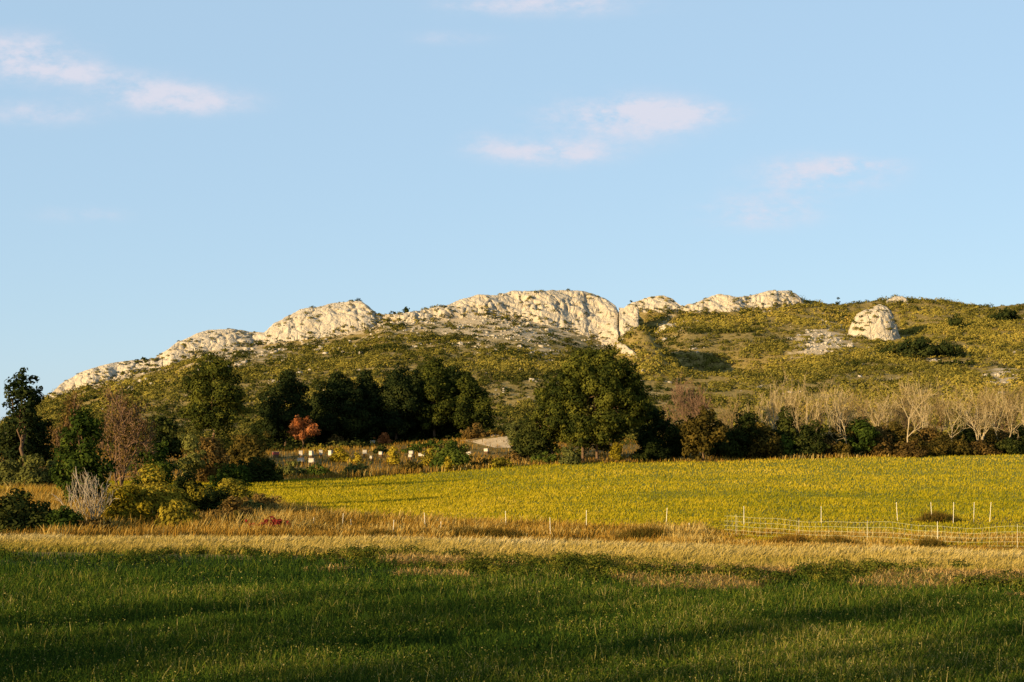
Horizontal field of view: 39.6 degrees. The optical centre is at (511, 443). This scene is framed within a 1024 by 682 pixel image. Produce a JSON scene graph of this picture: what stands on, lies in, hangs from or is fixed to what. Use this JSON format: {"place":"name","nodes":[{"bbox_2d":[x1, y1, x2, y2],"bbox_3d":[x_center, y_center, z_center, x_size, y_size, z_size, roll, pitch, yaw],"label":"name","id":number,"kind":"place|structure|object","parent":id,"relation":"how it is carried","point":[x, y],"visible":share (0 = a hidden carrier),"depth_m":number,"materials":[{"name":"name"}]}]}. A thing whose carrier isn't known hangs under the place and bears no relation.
{"place":"outdoors","nodes":[
{"label":"outdoors","id":0,"kind":"place"},
{"bbox_2d":[461,434,510,447],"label":"dirt track","id":1,"kind":"structure","parent":0,"point":[494,442],"depth_m":192.73,"materials":[{"name":"beige soil"}]},
{"bbox_2d":[0,435,1004,479],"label":"scrub ground","id":2,"kind":"structure","parent":0,"point":[380,465],"depth_m":179.81,"materials":[{"name":"soil"}]},
{"bbox_2d":[2,367,44,463],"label":"pine tree","id":3,"kind":"object","parent":2,"relation":"on","point":[21,391],"visible":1,"depth_m":149.43,"materials":[{"name":"green plant"}]},
{"bbox_2d":[0,409,57,467],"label":"pine tree","id":4,"kind":"object","parent":2,"relation":"on","point":[35,441],"visible":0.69,"depth_m":151.89,"materials":[{"name":"green plant"}]},
{"bbox_2d":[146,415,184,460],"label":"evergreen tree","id":5,"kind":"object","parent":2,"relation":"on","point":[169,428],"visible":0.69,"depth_m":165.12,"materials":[{"name":"green plant"}]},
{"bbox_2d":[179,351,250,441],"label":"pine tree","id":6,"kind":"object","parent":2,"relation":"on","point":[208,411],"visible":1,"depth_m":184.63,"materials":[{"name":"green plant"}]},
{"bbox_2d":[256,368,315,445],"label":"pine tree","id":7,"kind":"object","parent":2,"relation":"on","point":[278,421],"visible":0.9,"depth_m":196.40,"materials":[{"name":"green plant"}]},
{"bbox_2d":[277,460,305,476],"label":"olive shrub","id":8,"kind":"object","parent":2,"relation":"on","point":[290,469],"visible":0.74,"depth_m":159.35,"materials":[{"name":"green plant"}]},
{"bbox_2d":[287,415,320,447],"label":"rust leaved tree","id":9,"kind":"object","parent":2,"relation":"on","point":[297,423],"visible":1,"depth_m":189.75,"materials":[{"name":"orange plant"}]},
{"bbox_2d":[429,438,474,469],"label":"green shrub","id":10,"kind":"object","parent":2,"relation":"on","point":[450,448],"visible":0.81,"depth_m":166.99,"materials":[{"name":"green plant"}]},
{"bbox_2d":[460,422,488,438],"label":"brown shrub","id":11,"kind":"object","parent":2,"relation":"on","point":[475,431],"visible":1,"depth_m":195.15,"materials":[{"name":"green plant"}]},
{"bbox_2d":[0,432,968,480],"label":"dry herbs","id":12,"kind":"object","parent":2,"relation":"on","point":[386,471],"visible":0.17,"depth_m":175.27,"materials":[{"name":"brown plant"}]},
{"bbox_2d":[508,417,551,458],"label":"dark shrub","id":13,"kind":"object","parent":2,"relation":"on","point":[529,440],"visible":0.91,"depth_m":174.85,"materials":[{"name":"green plant"}]},
{"bbox_2d":[525,374,565,453],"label":"pine tree","id":14,"kind":"object","parent":2,"relation":"on","point":[555,432],"visible":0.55,"depth_m":175.32,"materials":[{"name":"green plant"}]},
{"bbox_2d":[538,343,655,461],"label":"pine tree","id":15,"kind":"object","parent":2,"relation":"on","point":[607,386],"visible":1,"depth_m":171.39,"materials":[{"name":"green plant"}]},
{"bbox_2d":[631,437,671,461],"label":"dark shrub","id":16,"kind":"object","parent":2,"relation":"on","point":[652,449],"visible":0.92,"depth_m":174.93,"materials":[{"name":"green plant"}]},
{"bbox_2d":[632,406,673,447],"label":"pine tree","id":17,"kind":"object","parent":2,"relation":"on","point":[655,426],"visible":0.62,"depth_m":183.17,"materials":[{"name":"green plant"}]},
{"bbox_2d":[656,424,689,458],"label":"dark shrub","id":18,"kind":"object","parent":2,"relation":"on","point":[673,439],"visible":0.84,"depth_m":179.85,"materials":[{"name":"green plant"}]},
{"bbox_2d":[658,375,714,431],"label":"twiggy tree","id":19,"kind":"object","parent":2,"relation":"on","point":[698,402],"visible":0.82,"depth_m":206.29,"materials":[{"name":"brown plant"}]},
{"bbox_2d":[674,405,728,461],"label":"oak tree","id":20,"kind":"object","parent":2,"relation":"on","point":[705,433],"visible":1,"depth_m":173.78,"materials":[{"name":"green plant"}]},
{"bbox_2d":[696,426,750,458],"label":"hedge bush","id":21,"kind":"object","parent":2,"relation":"on","point":[727,450],"visible":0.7,"depth_m":181.25,"materials":[{"name":"green plant"}]},
{"bbox_2d":[712,392,761,428],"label":"bare tree","id":22,"kind":"object","parent":2,"relation":"on","point":[728,416],"visible":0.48,"depth_m":199.64,"materials":[{"name":"brown plant"}]},
{"bbox_2d":[730,411,778,445],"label":"evergreen tree","id":23,"kind":"object","parent":2,"relation":"on","point":[746,419],"visible":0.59,"depth_m":182.50,"materials":[{"name":"green plant"}]},
{"bbox_2d":[745,422,784,458],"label":"hedge bush","id":24,"kind":"object","parent":2,"relation":"on","point":[765,443],"visible":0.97,"depth_m":180.91,"materials":[{"name":"green plant"}]},
{"bbox_2d":[758,374,797,429],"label":"bare poplar","id":25,"kind":"object","parent":2,"relation":"on","point":[772,404],"visible":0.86,"depth_m":194.10,"materials":[{"name":"beige plant"}]},
{"bbox_2d":[771,405,800,440],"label":"evergreen tree","id":26,"kind":"object","parent":2,"relation":"on","point":[785,427],"visible":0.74,"depth_m":185.15,"materials":[{"name":"green plant"}]},
{"bbox_2d":[763,385,814,427],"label":"bare tree","id":27,"kind":"object","parent":2,"relation":"on","point":[778,404],"visible":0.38,"depth_m":202.68,"materials":[{"name":"beige plant"}]},
{"bbox_2d":[773,369,825,441],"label":"bare poplar","id":28,"kind":"object","parent":2,"relation":"on","point":[806,413],"visible":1,"depth_m":185.06,"materials":[{"name":"beige plant"}]},
{"bbox_2d":[789,419,830,457],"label":"hedge bush","id":29,"kind":"object","parent":2,"relation":"on","point":[808,434],"visible":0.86,"depth_m":183.85,"materials":[{"name":"green plant"}]},
{"bbox_2d":[818,383,859,442],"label":"bare poplar","id":30,"kind":"object","parent":2,"relation":"on","point":[839,406],"visible":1,"depth_m":187.98,"materials":[{"name":"beige plant"}]},
{"bbox_2d":[822,421,859,455],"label":"hedge bush","id":31,"kind":"object","parent":2,"relation":"on","point":[829,436],"visible":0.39,"depth_m":188.79,"materials":[{"name":"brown plant"}]},
{"bbox_2d":[841,417,883,455],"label":"evergreen tree","id":32,"kind":"object","parent":2,"relation":"on","point":[864,431],"visible":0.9,"depth_m":187.74,"materials":[{"name":"green plant"}]},
{"bbox_2d":[846,385,899,426],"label":"bare tree","id":33,"kind":"object","parent":2,"relation":"on","point":[861,407],"visible":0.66,"depth_m":206.91,"materials":[{"name":"beige plant"}]},
{"bbox_2d":[862,392,896,426],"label":"bare poplar","id":34,"kind":"object","parent":2,"relation":"on","point":[881,414],"visible":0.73,"depth_m":203.57,"materials":[{"name":"beige plant"}]},
{"bbox_2d":[865,425,898,455],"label":"hedge bush","id":35,"kind":"object","parent":2,"relation":"on","point":[884,440],"visible":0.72,"depth_m":188.73,"materials":[{"name":"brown plant"}]},
{"bbox_2d":[876,421,915,454],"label":"hedge bush","id":36,"kind":"object","parent":2,"relation":"on","point":[898,432],"visible":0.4,"depth_m":191.43,"materials":[{"name":"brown plant"}]},
{"bbox_2d":[873,383,926,431],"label":"bare tree","id":37,"kind":"object","parent":2,"relation":"on","point":[896,412],"visible":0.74,"depth_m":206.61,"materials":[{"name":"beige plant"}]},
{"bbox_2d":[880,374,937,441],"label":"bare poplar","id":38,"kind":"object","parent":2,"relation":"on","point":[915,409],"visible":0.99,"depth_m":186.10,"materials":[{"name":"beige plant"}]},
{"bbox_2d":[891,381,937,435],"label":"bare tree","id":39,"kind":"object","parent":2,"relation":"on","point":[915,419],"visible":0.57,"depth_m":206.46,"materials":[{"name":"beige plant"}]},
{"bbox_2d":[918,382,956,434],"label":"bare tree","id":40,"kind":"object","parent":2,"relation":"on","point":[941,417],"visible":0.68,"depth_m":206.73,"materials":[{"name":"beige plant"}]},
{"bbox_2d":[949,420,982,445],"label":"hedge bush","id":41,"kind":"object","parent":2,"relation":"on","point":[969,434],"visible":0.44,"depth_m":193.26,"materials":[{"name":"green plant"}]},
{"bbox_2d":[943,382,995,431],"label":"bare tree","id":42,"kind":"object","parent":2,"relation":"on","point":[968,404],"visible":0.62,"depth_m":208.09,"materials":[{"name":"beige plant"}]},
{"bbox_2d":[948,379,1009,440],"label":"bare poplar","id":43,"kind":"object","parent":2,"relation":"on","point":[978,430],"visible":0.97,"depth_m":191.94,"materials":[{"name":"beige plant"}]},
{"bbox_2d":[974,422,1002,453],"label":"hedge bush","id":44,"kind":"object","parent":2,"relation":"on","point":[989,437],"visible":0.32,"depth_m":194.47,"materials":[{"name":"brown plant"}]},
{"bbox_2d":[964,379,1023,431],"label":"bare tree","id":45,"kind":"object","parent":2,"relation":"on","point":[993,415],"visible":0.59,"depth_m":208.15,"materials":[{"name":"beige plant"}]},
{"bbox_2d":[978,387,1023,444],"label":"bare poplar","id":46,"kind":"object","parent":2,"relation":"on","point":[1005,403],"visible":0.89,"depth_m":194.17,"materials":[{"name":"beige plant"}]},
{"bbox_2d":[981,382,1023,432],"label":"bare tree","id":47,"kind":"object","parent":2,"relation":"on","point":[1020,404],"visible":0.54,"depth_m":209.40,"materials":[{"name":"beige plant"}]},
{"bbox_2d":[0,531,1023,583],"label":"grassy bank","id":48,"kind":"structure","parent":0,"point":[176,554],"depth_m":47.83,"materials":[{"name":"beige plant"}]},
{"bbox_2d":[0,543,1023,591],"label":"bank weeds","id":49,"kind":"object","parent":48,"relation":"on","point":[594,562],"visible":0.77,"depth_m":41.77,"materials":[{"name":"green plant"}]},
{"bbox_2d":[0,301,1023,445],"bbox_3d":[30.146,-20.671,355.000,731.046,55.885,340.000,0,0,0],"label":"hill","id":50,"kind":"structure","parent":0,"point":[994,368],"depth_m":367.89,"materials":[{"name":"soil"}]},
{"bbox_2d":[50,354,162,398],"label":"limestone outcrop","id":51,"kind":"object","parent":50,"relation":"on","point":[80,379],"visible":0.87,"depth_m":382.33,"materials":[{"name":"beige stone"}]},
{"bbox_2d":[157,322,275,366],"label":"limestone outcrop","id":52,"kind":"object","parent":50,"relation":"on","point":[224,337],"visible":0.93,"depth_m":392.60,"materials":[{"name":"beige stone"}]},
{"bbox_2d":[243,418,283,444],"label":"dark shrub","id":53,"kind":"object","parent":50,"relation":"on","point":[255,427],"visible":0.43,"depth_m":200.36,"materials":[{"name":"green plant"}]},
{"bbox_2d":[261,301,382,342],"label":"limestone outcrop","id":54,"kind":"object","parent":50,"relation":"on","point":[333,317],"visible":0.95,"depth_m":399.15,"materials":[{"name":"beige stone"}]},
{"bbox_2d":[313,371,372,439],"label":"pine tree","id":55,"kind":"object","parent":50,"relation":"on","point":[344,394],"visible":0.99,"depth_m":201.53,"materials":[{"name":"green plant"}]},
{"bbox_2d":[350,369,385,439],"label":"pine tree","id":56,"kind":"object","parent":50,"relation":"on","point":[367,385],"visible":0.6,"depth_m":204.71,"materials":[{"name":"green plant"}]},
{"bbox_2d":[375,365,424,441],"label":"pine tree","id":57,"kind":"object","parent":50,"relation":"on","point":[401,399],"visible":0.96,"depth_m":205.31,"materials":[{"name":"green plant"}]},
{"bbox_2d":[408,355,461,440],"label":"pine tree","id":58,"kind":"object","parent":50,"relation":"on","point":[436,391],"visible":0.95,"depth_m":207.57,"materials":[{"name":"green plant"}]},
{"bbox_2d":[379,290,618,341],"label":"limestone outcrop","id":59,"kind":"object","parent":50,"relation":"on","point":[594,321],"visible":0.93,"depth_m":412.09,"materials":[{"name":"beige stone"}]},
{"bbox_2d":[0,288,1023,453],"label":"hillside scrub","id":60,"kind":"object","parent":50,"relation":"on","point":[952,373],"visible":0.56,"depth_m":341.70,"materials":[{"name":"green plant"}]},
{"bbox_2d":[65,306,1021,413],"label":"scree","id":61,"kind":"structure","parent":50,"relation":"on","point":[548,329],"depth_m":381.14,"materials":[{"name":"stone"}]},
{"bbox_2d":[619,302,638,340],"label":"limestone pillar","id":62,"kind":"structure","parent":50,"relation":"on","point":[630,314],"depth_m":411.42,"materials":[{"name":"beige stone"}]},
{"bbox_2d":[636,295,680,312],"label":"limestone outcrop","id":63,"kind":"object","parent":50,"relation":"on","point":[651,303],"visible":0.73,"depth_m":428.18,"materials":[{"name":"beige stone"}]},
{"bbox_2d":[680,290,803,312],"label":"limestone outcrop","id":64,"kind":"object","parent":50,"relation":"on","point":[721,302],"visible":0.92,"depth_m":428.68,"materials":[{"name":"beige stone"}]},
{"bbox_2d":[847,304,900,340],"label":"cone rock","id":65,"kind":"object","parent":50,"relation":"on","point":[876,327],"visible":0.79,"depth_m":389.13,"materials":[{"name":"stone"}]},
{"bbox_2d":[875,336,966,357],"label":"evergreen bush","id":66,"kind":"object","parent":50,"relation":"on","point":[919,347],"visible":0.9,"depth_m":351.90,"materials":[{"name":"green plant"}]},
{"bbox_2d":[986,307,1020,320],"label":"evergreen bush","id":67,"kind":"object","parent":50,"relation":"on","point":[1005,314],"visible":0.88,"depth_m":418.13,"materials":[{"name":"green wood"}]},
{"bbox_2d":[0,546,1023,681],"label":"field","id":68,"kind":"structure","parent":0,"point":[311,572],"depth_m":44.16,"materials":[{"name":"green plant"}]},
{"bbox_2d":[302,550,1023,597],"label":"straw tufts","id":69,"kind":"object","parent":68,"relation":"on","point":[446,558],"visible":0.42,"depth_m":39.85,"materials":[{"name":"brown plant"}]},
{"bbox_2d":[0,0,1023,418],"label":"sky","id":70,"kind":"structure","parent":0,"point":[171,171],"materials":[{"name":"blue"}]},
{"bbox_2d":[1,453,1023,547],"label":"meadow","id":71,"kind":"structure","parent":0,"point":[844,472],"depth_m":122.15,"materials":[{"name":"plant"}]},
{"bbox_2d":[0,458,26,486],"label":"olive shrub","id":72,"kind":"object","parent":71,"relation":"on","point":[9,471],"visible":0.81,"depth_m":120.86,"materials":[{"name":"green plant"}]},
{"bbox_2d":[15,453,50,486],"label":"olive shrub","id":73,"kind":"object","parent":71,"relation":"on","point":[31,474],"visible":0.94,"depth_m":120.36,"materials":[{"name":"green plant"}]},
{"bbox_2d":[44,385,104,478],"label":"twiggy tree","id":74,"kind":"object","parent":71,"relation":"on","point":[72,401],"visible":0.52,"depth_m":117.45,"materials":[{"name":"brown plant"}]},
{"bbox_2d":[48,405,118,511],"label":"ivy clad tree","id":75,"kind":"object","parent":71,"relation":"on","point":[70,458],"visible":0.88,"depth_m":77.47,"materials":[{"name":"green plant"}]},
{"bbox_2d":[94,377,163,486],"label":"twiggy tree","id":76,"kind":"object","parent":71,"relation":"on","point":[122,426],"visible":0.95,"depth_m":110.58,"materials":[{"name":"brown plant"}]},
{"bbox_2d":[123,440,181,485],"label":"green shrub","id":77,"kind":"object","parent":71,"relation":"on","point":[158,459],"visible":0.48,"depth_m":129.08,"materials":[{"name":"green plant"}]},
{"bbox_2d":[176,433,209,474],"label":"olive shrub","id":78,"kind":"object","parent":71,"relation":"on","point":[194,462],"visible":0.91,"depth_m":137.63,"materials":[{"name":"green plant"}]},
{"bbox_2d":[190,436,231,483],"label":"brown shrub","id":79,"kind":"object","parent":71,"relation":"on","point":[213,448],"visible":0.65,"depth_m":141.04,"materials":[{"name":"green plant"}]},
{"bbox_2d":[207,462,252,487],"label":"dark shrub","id":80,"kind":"object","parent":71,"relation":"on","point":[235,472],"visible":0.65,"depth_m":127.14,"materials":[{"name":"green plant"}]},
{"bbox_2d":[203,478,257,504],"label":"golden shrub","id":81,"kind":"object","parent":71,"relation":"on","point":[240,491],"visible":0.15,"depth_m":77.70,"materials":[{"name":"yellow plant"}]},
{"bbox_2d":[226,431,279,470],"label":"brown shrub","id":82,"kind":"object","parent":71,"relation":"on","point":[246,447],"visible":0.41,"depth_m":149.06,"materials":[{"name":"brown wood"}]},
{"bbox_2d":[233,455,282,482],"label":"dark shrub","id":83,"kind":"object","parent":71,"relation":"on","point":[262,471],"visible":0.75,"depth_m":145.30,"materials":[{"name":"green plant"}]},
{"bbox_2d":[558,445,581,464],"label":"olive shrub","id":84,"kind":"object","parent":71,"relation":"on","point":[569,457],"visible":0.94,"depth_m":168.23,"materials":[{"name":"green plant"}]},
{"bbox_2d":[891,439,928,457],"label":"brown shrub","id":85,"kind":"object","parent":71,"relation":"on","point":[907,449],"visible":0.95,"depth_m":184.38,"materials":[{"name":"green plant"}]},
{"bbox_2d":[942,433,976,455],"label":"brown shrub","id":86,"kind":"object","parent":71,"relation":"on","point":[958,448],"visible":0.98,"depth_m":189.13,"materials":[{"name":"brown plant"}]},
{"bbox_2d":[967,439,1002,454],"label":"brown shrub","id":87,"kind":"object","parent":71,"relation":"on","point":[980,448],"visible":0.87,"depth_m":189.87,"materials":[{"name":"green plant"}]},
{"bbox_2d":[994,437,1023,454],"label":"dark shrub","id":88,"kind":"object","parent":71,"relation":"on","point":[1007,445],"visible":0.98,"depth_m":192.13,"materials":[{"name":"green plant"}]},
{"bbox_2d":[131,517,1023,550],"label":"rough ground","id":89,"kind":"structure","parent":0,"point":[834,524],"depth_m":67.56,"materials":[{"name":"brown plant"}]},
{"bbox_2d":[0,487,61,534],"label":"dark shrub","id":90,"kind":"object","parent":89,"relation":"on","point":[16,510],"visible":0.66,"depth_m":58.21,"materials":[{"name":"green plant"}]},
{"bbox_2d":[35,505,84,534],"bbox_3d":[-18.346,3.284,58.452,2.324,1.548,1.875,0,0,44],"label":"dark shrub","id":91,"kind":"object","parent":89,"relation":"on","point":[70,517],"visible":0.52,"depth_m":58.04,"materials":[{"name":"green plant"}]},
{"bbox_2d":[52,468,118,520],"bbox_3d":[-18.500,2.547,62.429,3.962,3.146,1.750,0,0,21],"label":"silvery shrub","id":92,"kind":"object","parent":89,"relation":"on","point":[91,508],"visible":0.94,"depth_m":62.26,"materials":[{"name":"grey plant"}]},
{"bbox_2d":[100,485,155,527],"bbox_3d":[-17.237,2.925,63.897,2.481,2.212,2.722,0,0,-17],"label":"golden shrub","id":93,"kind":"object","parent":89,"relation":"on","point":[125,504],"visible":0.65,"depth_m":63.44,"materials":[{"name":"green plant"}]},
{"bbox_2d":[102,463,205,521],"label":"golden shrub","id":94,"kind":"object","parent":89,"relation":"on","point":[164,494],"visible":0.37,"depth_m":65.47,"materials":[{"name":"green plant"}]},
{"bbox_2d":[154,498,201,529],"bbox_3d":[-14.301,3.199,60.998,2.034,1.738,2.081,0,0,0],"label":"golden shrub","id":95,"kind":"object","parent":89,"relation":"on","point":[173,511],"visible":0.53,"depth_m":60.57,"materials":[{"name":"yellow plant"}]},
{"bbox_2d":[170,467,204,506],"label":"dark shrub","id":96,"kind":"object","parent":89,"relation":"on","point":[179,481],"visible":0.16,"depth_m":67.65,"materials":[{"name":"green plant"}]},
{"bbox_2d":[194,485,231,517],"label":"dark shrub","id":97,"kind":"object","parent":89,"relation":"on","point":[212,499],"visible":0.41,"depth_m":66.64,"materials":[{"name":"green plant"}]},
{"bbox_2d":[205,496,255,521],"bbox_3d":[-12.405,3.175,64.034,2.737,1.729,2.677,0,0,-16],"label":"brown shrub","id":98,"kind":"object","parent":89,"relation":"on","point":[231,507],"visible":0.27,"depth_m":63.79,"materials":[{"name":"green plant"}]},
{"bbox_2d":[434,525,521,537],"bbox_3d":[-1.345,3.585,58.578,4.707,0.629,2.860,0,0,0],"label":"grass tussock","id":99,"kind":"object","parent":89,"relation":"on","point":[502,531],"depth_m":58.16,"materials":[{"name":"brown plant"}]},
{"bbox_2d":[0,480,1023,550],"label":"rough grass","id":100,"kind":"structure","parent":89,"relation":"on","point":[301,515],"depth_m":59.03,"materials":[{"name":"brown plant"}]},
{"bbox_2d":[606,523,682,539],"bbox_3d":[5.421,3.514,57.095,3.618,0.758,2.726,0,0,0],"label":"grass tussock","id":101,"kind":"object","parent":89,"relation":"on","point":[648,532],"depth_m":56.66,"materials":[{"name":"brown plant"}]},
{"bbox_2d":[762,531,813,543],"bbox_3d":[10.462,3.590,54.074,2.664,0.568,2.463,0,0,42],"label":"grass tussock","id":102,"kind":"object","parent":89,"relation":"on","point":[788,538],"depth_m":53.70,"materials":[{"name":"beige plant"}]},
{"bbox_2d":[724,516,1023,547],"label":"netting fence","id":103,"kind":"object","parent":89,"relation":"on","point":[867,527],"visible":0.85,"depth_m":55.55,"materials":[{"name":"grey plastic"}]},
{"bbox_2d":[911,509,966,522],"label":"grass tussock","id":104,"kind":"object","parent":89,"relation":"on","point":[938,517],"depth_m":68.70,"materials":[{"name":"green plant"}]},
{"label":"red earth","id":105,"kind":"structure","parent":0,"visible":0},
{"bbox_2d":[441,369,497,436],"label":"pine tree","id":106,"kind":"object","parent":105,"relation":"on","point":[471,407],"visible":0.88,"depth_m":208.23,"materials":[{"name":"green plant"}]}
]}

